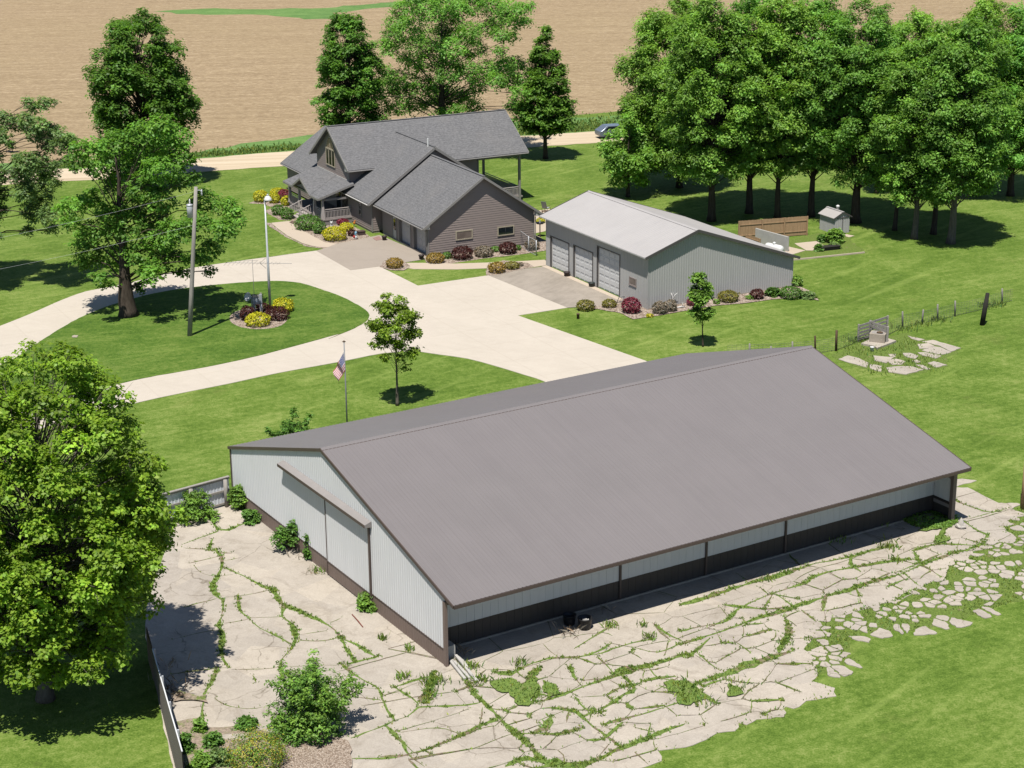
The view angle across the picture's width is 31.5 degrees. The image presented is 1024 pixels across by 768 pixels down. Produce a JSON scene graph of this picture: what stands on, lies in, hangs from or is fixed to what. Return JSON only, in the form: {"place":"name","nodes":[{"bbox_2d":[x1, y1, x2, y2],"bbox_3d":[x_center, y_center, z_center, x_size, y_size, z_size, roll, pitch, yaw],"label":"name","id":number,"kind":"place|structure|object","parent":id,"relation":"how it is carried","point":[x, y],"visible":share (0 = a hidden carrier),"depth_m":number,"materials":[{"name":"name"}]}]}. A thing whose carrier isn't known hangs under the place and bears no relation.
{"place":"outdoors","nodes":[
{"label":"outdoors","id":0,"kind":"place"},
{"bbox_2d":[0,281,368,405],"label":"island lawn","id":1,"kind":"structure","parent":0,"point":[152,339],"depth_m":140.56,"materials":[{"name":"green plant"}]},
{"bbox_2d":[50,112,248,317],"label":"oak tree","id":2,"kind":"object","parent":1,"relation":"on","point":[117,228],"visible":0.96,"depth_m":141.47,"materials":[{"name":"green plant"}]},
{"bbox_2d":[186,186,202,335],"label":"utility pole","id":3,"kind":"object","parent":1,"relation":"on","point":[191,210],"visible":1,"depth_m":137.09,"materials":[{"name":"grey wood"}]},
{"bbox_2d":[229,308,286,328],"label":"pebble bed","id":4,"kind":"object","parent":1,"relation":"on","point":[235,318],"visible":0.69,"depth_m":142.46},
{"bbox_2d":[244,311,270,326],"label":"shrub","id":5,"kind":"object","parent":4,"relation":"on","point":[255,320],"visible":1,"depth_m":141.22,"materials":[{"name":"yellow plant"}]},
{"bbox_2d":[264,194,271,304],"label":"lamp post","id":6,"kind":"object","parent":4,"relation":"on","point":[267,198],"visible":0.94,"depth_m":145.04,"materials":[{"name":"metal"}]},
{"bbox_2d":[265,306,289,320],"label":"shrub","id":7,"kind":"object","parent":4,"relation":"on","point":[274,312],"visible":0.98,"depth_m":142.82,"materials":[{"name":"red plant"}]},
{"bbox_2d":[271,297,294,311],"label":"shrub","id":8,"kind":"object","parent":4,"relation":"on","point":[279,301],"visible":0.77,"depth_m":145.17,"materials":[{"name":"yellow plant"}]},
{"bbox_2d":[1,131,623,184],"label":"gravel road","id":9,"kind":"structure","parent":0,"point":[272,159],"depth_m":204.88,"materials":[{"name":"gravel"}]},
{"bbox_2d":[595,123,625,138],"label":"parked car","id":10,"kind":"object","parent":9,"relation":"on","point":[601,130],"visible":0.38,"depth_m":214.64,"materials":[{"name":"grey paint"}]},
{"bbox_2d":[0,251,645,428],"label":"driveway","id":11,"kind":"structure","parent":0,"point":[479,319],"depth_m":140.92,"materials":[{"name":"concrete"}]},
{"bbox_2d":[0,115,656,171],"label":"ditch","id":12,"kind":"object","parent":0,"point":[301,140],"visible":0.19,"depth_m":214.07,"materials":[{"name":"green plant"}]},
{"bbox_2d":[51,110,617,167],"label":"ditch grass","id":13,"kind":"structure","parent":12,"relation":"on","point":[586,126],"depth_m":210.84,"materials":[{"name":"plant"}]},
{"bbox_2d":[0,107,1023,767],"bbox_3d":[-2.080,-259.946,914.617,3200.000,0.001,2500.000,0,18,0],"label":"lawn","id":14,"kind":"structure","parent":0,"point":[952,697],"depth_m":127.35,"materials":[{"name":"green plant"}]},
{"bbox_2d":[0,95,80,239],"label":"oak tree","id":15,"kind":"object","parent":14,"relation":"on","point":[56,136],"visible":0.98,"depth_m":149.12,"materials":[{"name":"green plant"}]},
{"bbox_2d":[0,338,190,703],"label":"maple tree","id":16,"kind":"object","parent":14,"relation":"on","point":[45,572],"visible":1,"depth_m":78.89,"materials":[{"name":"green plant"}]},
{"bbox_2d":[81,7,205,184],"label":"maple tree","id":17,"kind":"object","parent":14,"relation":"on","point":[154,88],"visible":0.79,"depth_m":186.91,"materials":[{"name":"green plant"}]},
{"bbox_2d":[146,626,153,679],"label":"metal fence","id":18,"kind":"object","parent":14,"relation":"on","point":[149,650],"visible":0.99,"depth_m":86.06,"materials":[{"name":"grey metal"}]},
{"bbox_2d":[148,475,229,518],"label":"panel fence","id":19,"kind":"object","parent":14,"relation":"on","point":[217,489],"visible":0.54,"depth_m":105.32,"materials":[{"name":"white metal"}]},
{"bbox_2d":[265,406,313,437],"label":"shrub","id":20,"kind":"object","parent":14,"relation":"on","point":[292,427],"visible":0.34,"depth_m":114.19,"materials":[{"name":"green plant"}]},
{"bbox_2d":[272,221,336,246],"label":"porch footpath","id":21,"kind":"structure","parent":14,"relation":"on","point":[292,231],"depth_m":170.01,"materials":[{"name":"concrete"}]},
{"bbox_2d":[291,218,369,242],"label":"pebble bed","id":22,"kind":"object","parent":14,"relation":"on","point":[322,238],"visible":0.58,"depth_m":169.63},
{"bbox_2d":[291,213,322,230],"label":"shrub","id":23,"kind":"object","parent":22,"relation":"on","point":[305,219],"visible":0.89,"depth_m":171.83,"materials":[{"name":"green plant"}]},
{"bbox_2d":[321,225,347,240],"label":"shrub","id":24,"kind":"object","parent":22,"relation":"on","point":[331,235],"visible":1,"depth_m":167.74,"materials":[{"name":"yellow plant"}]},
{"bbox_2d":[342,340,347,421],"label":"flagpole","id":25,"kind":"object","parent":14,"relation":"on","point":[343,341],"visible":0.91,"depth_m":114.84,"materials":[{"name":"grey metal"}]},
{"bbox_2d":[333,352,344,380],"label":"flag","id":26,"kind":"object","parent":25,"relation":"attached to","point":[338,371],"visible":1,"depth_m":114.33,"materials":[{"name":"multicoloured fabric"}]},
{"bbox_2d":[307,10,390,126],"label":"maple tree","id":27,"kind":"object","parent":14,"relation":"on","point":[351,90],"visible":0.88,"depth_m":197.97,"materials":[{"name":"green plant"}]},
{"bbox_2d":[317,235,425,269],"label":"garage apron","id":28,"kind":"object","parent":14,"relation":"on","point":[367,252],"visible":0.94,"depth_m":163.51,"materials":[{"name":"grey concrete"}]},
{"bbox_2d":[364,292,424,405],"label":"maple sapling","id":29,"kind":"object","parent":14,"relation":"on","point":[389,310],"visible":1,"depth_m":121.50,"materials":[{"name":"green plant"}]},
{"bbox_2d":[280,109,541,256],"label":"house","id":30,"kind":"structure","parent":14,"relation":"on","point":[423,185],"depth_m":173.22,"materials":[{"name":"wood"}]},
{"bbox_2d":[325,136,334,167],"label":"gable window","id":31,"kind":"structure","parent":30,"relation":"in","point":[329,148],"depth_m":177.82,"materials":[{"name":"beige glass"}]},
{"bbox_2d":[398,219,410,246],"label":"garage door","id":32,"kind":"structure","parent":30,"relation":"in","point":[404,229],"depth_m":166.61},
{"bbox_2d":[413,226,426,254],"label":"garage door","id":33,"kind":"structure","parent":30,"relation":"in","point":[419,236],"depth_m":163.75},
{"bbox_2d":[365,0,536,126],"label":"walnut tree","id":34,"kind":"object","parent":14,"relation":"on","point":[447,96],"visible":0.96,"depth_m":201.96,"materials":[{"name":"green plant"}]},
{"bbox_2d":[407,260,545,269],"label":"side footpath","id":35,"kind":"structure","parent":14,"relation":"on","point":[457,266],"depth_m":158.97,"materials":[{"name":"concrete"}]},
{"bbox_2d":[425,235,545,262],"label":"pebble bed","id":36,"kind":"object","parent":14,"relation":"on","point":[542,245],"visible":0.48,"depth_m":162.73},
{"bbox_2d":[450,245,472,259],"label":"shrub","id":37,"kind":"object","parent":36,"relation":"on","point":[454,252],"visible":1,"depth_m":160.71,"materials":[{"name":"red plant"}]},
{"bbox_2d":[474,245,493,256],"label":"shrub","id":38,"kind":"object","parent":36,"relation":"on","point":[485,252],"visible":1,"depth_m":161.55,"materials":[{"name":"brown plant"}]},
{"bbox_2d":[499,241,516,254],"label":"shrub","id":39,"kind":"object","parent":36,"relation":"on","point":[508,246],"visible":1,"depth_m":162.55,"materials":[{"name":"red plant"}]},
{"bbox_2d":[486,260,533,274],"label":"pebble bed","id":40,"kind":"object","parent":14,"relation":"on","point":[525,264],"visible":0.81,"depth_m":157.74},
{"bbox_2d":[515,24,579,158],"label":"maple tree","id":41,"kind":"object","parent":14,"relation":"on","point":[541,87],"visible":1,"depth_m":200.50,"materials":[{"name":"green plant"}]},
{"bbox_2d":[489,267,616,307],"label":"shed apron","id":42,"kind":"object","parent":14,"relation":"on","point":[550,285],"visible":1,"depth_m":152.07,"materials":[{"name":"concrete"}]},
{"bbox_2d":[145,479,1020,767],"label":"concrete yard","id":43,"kind":"structure","parent":14,"relation":"on","point":[257,557],"depth_m":88.41,"materials":[{"name":"concrete"}]},
{"bbox_2d":[152,648,183,767],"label":"metal fence","id":44,"kind":"object","parent":43,"relation":"on","point":[173,734],"visible":1,"depth_m":79.23,"materials":[{"name":"grey metal"}]},
{"bbox_2d":[171,683,206,701],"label":"soil patch","id":45,"kind":"object","parent":43,"relation":"on","point":[189,696],"visible":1,"depth_m":83.85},
{"bbox_2d":[173,488,222,525],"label":"shrub","id":46,"kind":"object","parent":43,"relation":"on","point":[190,509],"visible":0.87,"depth_m":103.88,"materials":[{"name":"green plant"}]},
{"bbox_2d":[177,718,279,767],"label":"soil patch","id":47,"kind":"object","parent":43,"relation":"on","point":[186,725],"visible":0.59,"depth_m":79.90,"materials":[{"name":"soil"}]},
{"bbox_2d":[179,732,196,753],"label":"shrub","id":48,"kind":"object","parent":47,"relation":"on","point":[187,745],"visible":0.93,"depth_m":78.98,"materials":[{"name":"green plant"}]},
{"bbox_2d":[190,716,207,733],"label":"shrub","id":49,"kind":"object","parent":47,"relation":"on","point":[199,723],"visible":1,"depth_m":80.62,"materials":[{"name":"green plant"}]},
{"bbox_2d":[184,749,215,767],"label":"shrub","id":50,"kind":"object","parent":47,"relation":"on","point":[201,759],"visible":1,"depth_m":77.67,"materials":[{"name":"green plant"}]},
{"bbox_2d":[201,730,227,749],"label":"shrub","id":51,"kind":"object","parent":47,"relation":"on","point":[212,739],"visible":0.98,"depth_m":79.39,"materials":[{"name":"green plant"}]},
{"bbox_2d":[208,746,234,767],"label":"shrub","id":52,"kind":"object","parent":47,"relation":"on","point":[216,754],"visible":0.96,"depth_m":77.83,"materials":[{"name":"green plant"}]},
{"bbox_2d":[231,712,258,732],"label":"shrub","id":53,"kind":"object","parent":47,"relation":"on","point":[247,722],"visible":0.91,"depth_m":80.94,"materials":[{"name":"green plant"}]},
{"bbox_2d":[220,724,298,767],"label":"shrub","id":54,"kind":"object","parent":47,"relation":"on","point":[252,741],"visible":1,"depth_m":77.39,"materials":[{"name":"green plant"}]},
{"bbox_2d":[227,484,247,509],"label":"shrub","id":55,"kind":"object","parent":43,"relation":"on","point":[238,500],"visible":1,"depth_m":105.30,"materials":[{"name":"green plant"}]},
{"bbox_2d":[241,509,261,525],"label":"shrub","id":56,"kind":"object","parent":43,"relation":"on","point":[252,516],"visible":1,"depth_m":103.55,"materials":[{"name":"green plant"}]},
{"bbox_2d":[269,519,300,550],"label":"shrub","id":57,"kind":"object","parent":43,"relation":"on","point":[283,535],"visible":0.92,"depth_m":99.48,"materials":[{"name":"green plant"}]},
{"bbox_2d":[274,728,351,767],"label":"wood chip bed","id":58,"kind":"object","parent":43,"relation":"on","point":[335,752],"visible":0.65,"depth_m":78.68,"materials":[{"name":"wood"}]},
{"bbox_2d":[262,648,367,746],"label":"shrub","id":59,"kind":"object","parent":58,"relation":"on","point":[319,703],"visible":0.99,"depth_m":79.88,"materials":[{"name":"green plant"}]},
{"bbox_2d":[355,591,377,613],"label":"shrub","id":60,"kind":"object","parent":43,"relation":"on","point":[363,601],"visible":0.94,"depth_m":92.44,"materials":[{"name":"green plant"}]},
{"bbox_2d":[148,549,616,701],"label":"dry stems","id":61,"kind":"object","parent":43,"relation":"on","point":[172,660],"visible":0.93,"depth_m":87.70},
{"bbox_2d":[577,614,591,630],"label":"rubber tub","id":62,"kind":"object","parent":43,"relation":"on","point":[584,619],"visible":1,"depth_m":90.23,"materials":[{"name":"black plastic"}]},
{"bbox_2d":[174,491,1010,767],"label":"weeds","id":63,"kind":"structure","parent":43,"relation":"on","point":[541,729],"depth_m":86.72,"materials":[{"name":"plant"}]},
{"bbox_2d":[489,519,958,705],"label":"weed patch","id":64,"kind":"object","parent":63,"relation":"on","point":[523,685],"visible":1,"depth_m":84.29,"materials":[{"name":"plant"}]},
{"bbox_2d":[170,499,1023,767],"bbox_3d":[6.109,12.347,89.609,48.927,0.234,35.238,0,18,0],"label":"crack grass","id":65,"kind":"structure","parent":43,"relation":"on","point":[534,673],"depth_m":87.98,"materials":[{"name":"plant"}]},
{"bbox_2d":[227,345,971,666],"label":"barn","id":66,"kind":"structure","parent":43,"relation":"on","point":[428,528],"depth_m":96.82,"materials":[{"name":"grey metal"}]},
{"bbox_2d":[324,500,371,605],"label":"sliding door","id":67,"kind":"structure","parent":66,"relation":"in","point":[348,550],"depth_m":94.10,"materials":[{"name":"metal"}]},
{"bbox_2d":[308,521,905,716],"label":"yard weeds","id":68,"kind":"object","parent":43,"relation":"on","point":[438,678],"visible":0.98,"depth_m":85.66,"materials":[{"name":"green plant"}]},
{"bbox_2d":[903,510,960,528],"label":"weeds","id":69,"kind":"object","parent":43,"relation":"on","point":[908,520],"visible":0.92,"depth_m":102.86,"materials":[{"name":"green plant"}]},
{"bbox_2d":[593,108,663,196],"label":"walnut tree","id":70,"kind":"object","parent":14,"relation":"on","point":[620,162],"visible":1,"depth_m":182.85,"materials":[{"name":"green plant"}]},
{"bbox_2d":[611,0,722,187],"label":"walnut tree","id":71,"kind":"object","parent":14,"relation":"on","point":[643,77],"visible":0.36,"depth_m":183.33,"materials":[{"name":"green plant"}]},
{"bbox_2d":[539,190,799,309],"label":"metal shed","id":72,"kind":"structure","parent":14,"relation":"on","point":[647,257],"depth_m":149.04,"materials":[{"name":"white metal"}]},
{"bbox_2d":[550,235,568,271],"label":"overhead door","id":73,"kind":"structure","parent":72,"relation":"in","point":[559,249],"depth_m":156.79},
{"bbox_2d":[573,244,592,281],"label":"overhead door","id":74,"kind":"structure","parent":72,"relation":"in","point":[582,258],"depth_m":153.45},
{"bbox_2d":[596,245,620,297],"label":"overhead door","id":75,"kind":"structure","parent":72,"relation":"in","point":[608,262],"depth_m":149.90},
{"bbox_2d":[583,284,817,318],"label":"pebble bed","id":76,"kind":"object","parent":14,"relation":"on","point":[643,312],"visible":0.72,"depth_m":146.17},
{"bbox_2d":[621,297,642,313],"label":"shrub","id":77,"kind":"object","parent":76,"relation":"on","point":[630,305],"visible":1,"depth_m":143.92,"materials":[{"name":"red plant"}]},
{"bbox_2d":[717,289,739,302],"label":"shrub","id":78,"kind":"object","parent":76,"relation":"on","point":[730,297],"visible":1,"depth_m":146.90,"materials":[{"name":"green plant"}]},
{"bbox_2d":[779,285,801,299],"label":"shrub","id":79,"kind":"object","parent":76,"relation":"on","point":[792,290],"visible":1,"depth_m":147.68,"materials":[{"name":"green plant"}]},
{"bbox_2d":[685,271,716,346],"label":"maple sapling","id":80,"kind":"object","parent":14,"relation":"on","point":[699,297],"visible":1,"depth_m":133.96,"materials":[{"name":"green plant"}]},
{"bbox_2d":[654,0,773,221],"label":"walnut tree","id":81,"kind":"object","parent":14,"relation":"on","point":[685,66],"visible":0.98,"depth_m":168.40,"materials":[{"name":"green plant"}]},
{"bbox_2d":[706,0,794,213],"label":"walnut tree","id":82,"kind":"object","parent":14,"relation":"on","point":[748,6],"visible":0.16,"depth_m":172.10,"materials":[{"name":"green plant"}]},
{"bbox_2d":[755,228,788,251],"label":"concrete wall","id":83,"kind":"structure","parent":14,"relation":"on","point":[765,236],"depth_m":164.05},
{"bbox_2d":[738,216,807,237],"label":"wood fence","id":84,"kind":"object","parent":14,"relation":"on","point":[791,226],"visible":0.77,"depth_m":167.58,"materials":[{"name":"brown wood"}]},
{"bbox_2d":[731,0,826,217],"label":"walnut tree","id":85,"kind":"object","parent":14,"relation":"on","point":[795,15],"visible":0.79,"depth_m":168.86,"materials":[{"name":"green plant"}]},
{"bbox_2d":[771,0,863,216],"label":"walnut tree","id":86,"kind":"object","parent":14,"relation":"on","point":[820,7],"visible":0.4,"depth_m":169.89,"materials":[{"name":"green plant"}]},
{"bbox_2d":[818,205,851,232],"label":"garden shed","id":87,"kind":"structure","parent":14,"relation":"on","point":[832,218],"depth_m":169.30,"materials":[{"name":"wood"}]},
{"bbox_2d":[798,0,908,223],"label":"walnut tree","id":88,"kind":"object","parent":14,"relation":"on","point":[873,31],"visible":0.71,"depth_m":167.40,"materials":[{"name":"green plant"}]},
{"bbox_2d":[857,315,888,341],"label":"board pen","id":89,"kind":"object","parent":14,"relation":"on","point":[878,325],"visible":0.94,"depth_m":136.68,"materials":[{"name":"grey wood"}]},
{"bbox_2d":[736,288,1011,351],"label":"wire fence","id":90,"kind":"object","parent":14,"relation":"on","point":[903,326],"visible":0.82,"depth_m":139.67,"materials":[{"name":"grey metal"}]},
{"bbox_2d":[740,502,1023,727],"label":"yard verge","id":91,"kind":"structure","parent":14,"relation":"on","point":[936,611],"depth_m":93.05,"materials":[{"name":"plant"}]},
{"bbox_2d":[796,503,1023,677],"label":"broken slabs","id":92,"kind":"structure","parent":91,"relation":"on","point":[844,671],"depth_m":92.56,"materials":[{"name":"concrete"}]},
{"bbox_2d":[855,39,921,230],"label":"walnut tree","id":93,"kind":"object","parent":14,"relation":"on","point":[882,112],"visible":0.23,"depth_m":165.82,"materials":[{"name":"green plant"}]},
{"bbox_2d":[866,5,940,62],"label":"walnut tree","id":94,"kind":"object","parent":14,"relation":"on","point":[921,22],"visible":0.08,"depth_m":180.38,"materials":[{"name":"green plant"}]},
{"bbox_2d":[868,30,969,239],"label":"walnut tree","id":95,"kind":"object","parent":14,"relation":"on","point":[901,188],"visible":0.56,"depth_m":162.40,"materials":[{"name":"green plant"}]},
{"bbox_2d":[885,19,996,234],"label":"walnut tree","id":96,"kind":"object","parent":14,"relation":"on","point":[943,28],"visible":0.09,"depth_m":162.53,"materials":[{"name":"green plant"}]},
{"bbox_2d":[899,11,1023,244],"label":"walnut tree","id":97,"kind":"object","parent":14,"relation":"on","point":[995,144],"visible":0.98,"depth_m":159.11,"materials":[{"name":"green plant"}]},
{"bbox_2d":[959,0,1023,196],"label":"walnut tree","id":98,"kind":"object","parent":14,"relation":"on","point":[995,14],"visible":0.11,"depth_m":177.70,"materials":[{"name":"green plant"}]},
{"bbox_2d":[987,0,1023,196],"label":"walnut tree","id":99,"kind":"object","parent":14,"relation":"on","point":[1015,161],"visible":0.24,"depth_m":178.08,"materials":[{"name":"green plant"}]},
{"bbox_2d":[0,0,1023,162],"bbox_3d":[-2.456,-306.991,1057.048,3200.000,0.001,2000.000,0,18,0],"label":"harvested field","id":100,"kind":"structure","parent":0,"point":[253,76],"depth_m":287.65,"materials":[{"name":"soil"}]},
{"bbox_2d":[155,1,401,18],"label":"grass waterway","id":101,"kind":"object","parent":100,"relation":"on","point":[314,13],"depth_m":339.72,"materials":[{"name":"plant"}]},
{"bbox_2d":[789,233,866,258],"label":"garden ground","id":102,"kind":"structure","parent":0,"point":[848,245],"depth_m":163.89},
{"bbox_2d":[825,228,845,243],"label":"shrub","id":103,"kind":"object","parent":102,"relation":"on","point":[838,235],"visible":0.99,"depth_m":165.24,"materials":[{"name":"green plant"}]},
{"bbox_2d":[831,333,958,375],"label":"pen ground","id":104,"kind":"structure","parent":0,"point":[914,350],"depth_m":133.61,"materials":[{"name":"plant"}]},
{"bbox_2d":[861,338,895,348],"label":"concrete step","id":105,"kind":"object","parent":104,"relation":"on","point":[877,345],"visible":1,"depth_m":135.52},
{"bbox_2d":[869,330,885,342],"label":"concrete trough","id":106,"kind":"object","parent":105,"relation":"on","point":[877,336],"visible":1,"depth_m":135.66,"materials":[{"name":"beige concrete"}]},
{"bbox_2d":[837,332,953,378],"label":"pen weeds","id":107,"kind":"object","parent":104,"relation":"on","point":[905,361],"visible":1,"depth_m":132.88,"materials":[{"name":"green plant"}]},
{"bbox_2d":[838,336,960,374],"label":"pen slabs","id":108,"kind":"structure","parent":104,"relation":"on","point":[928,346],"depth_m":132.34,"materials":[{"name":"concrete"}]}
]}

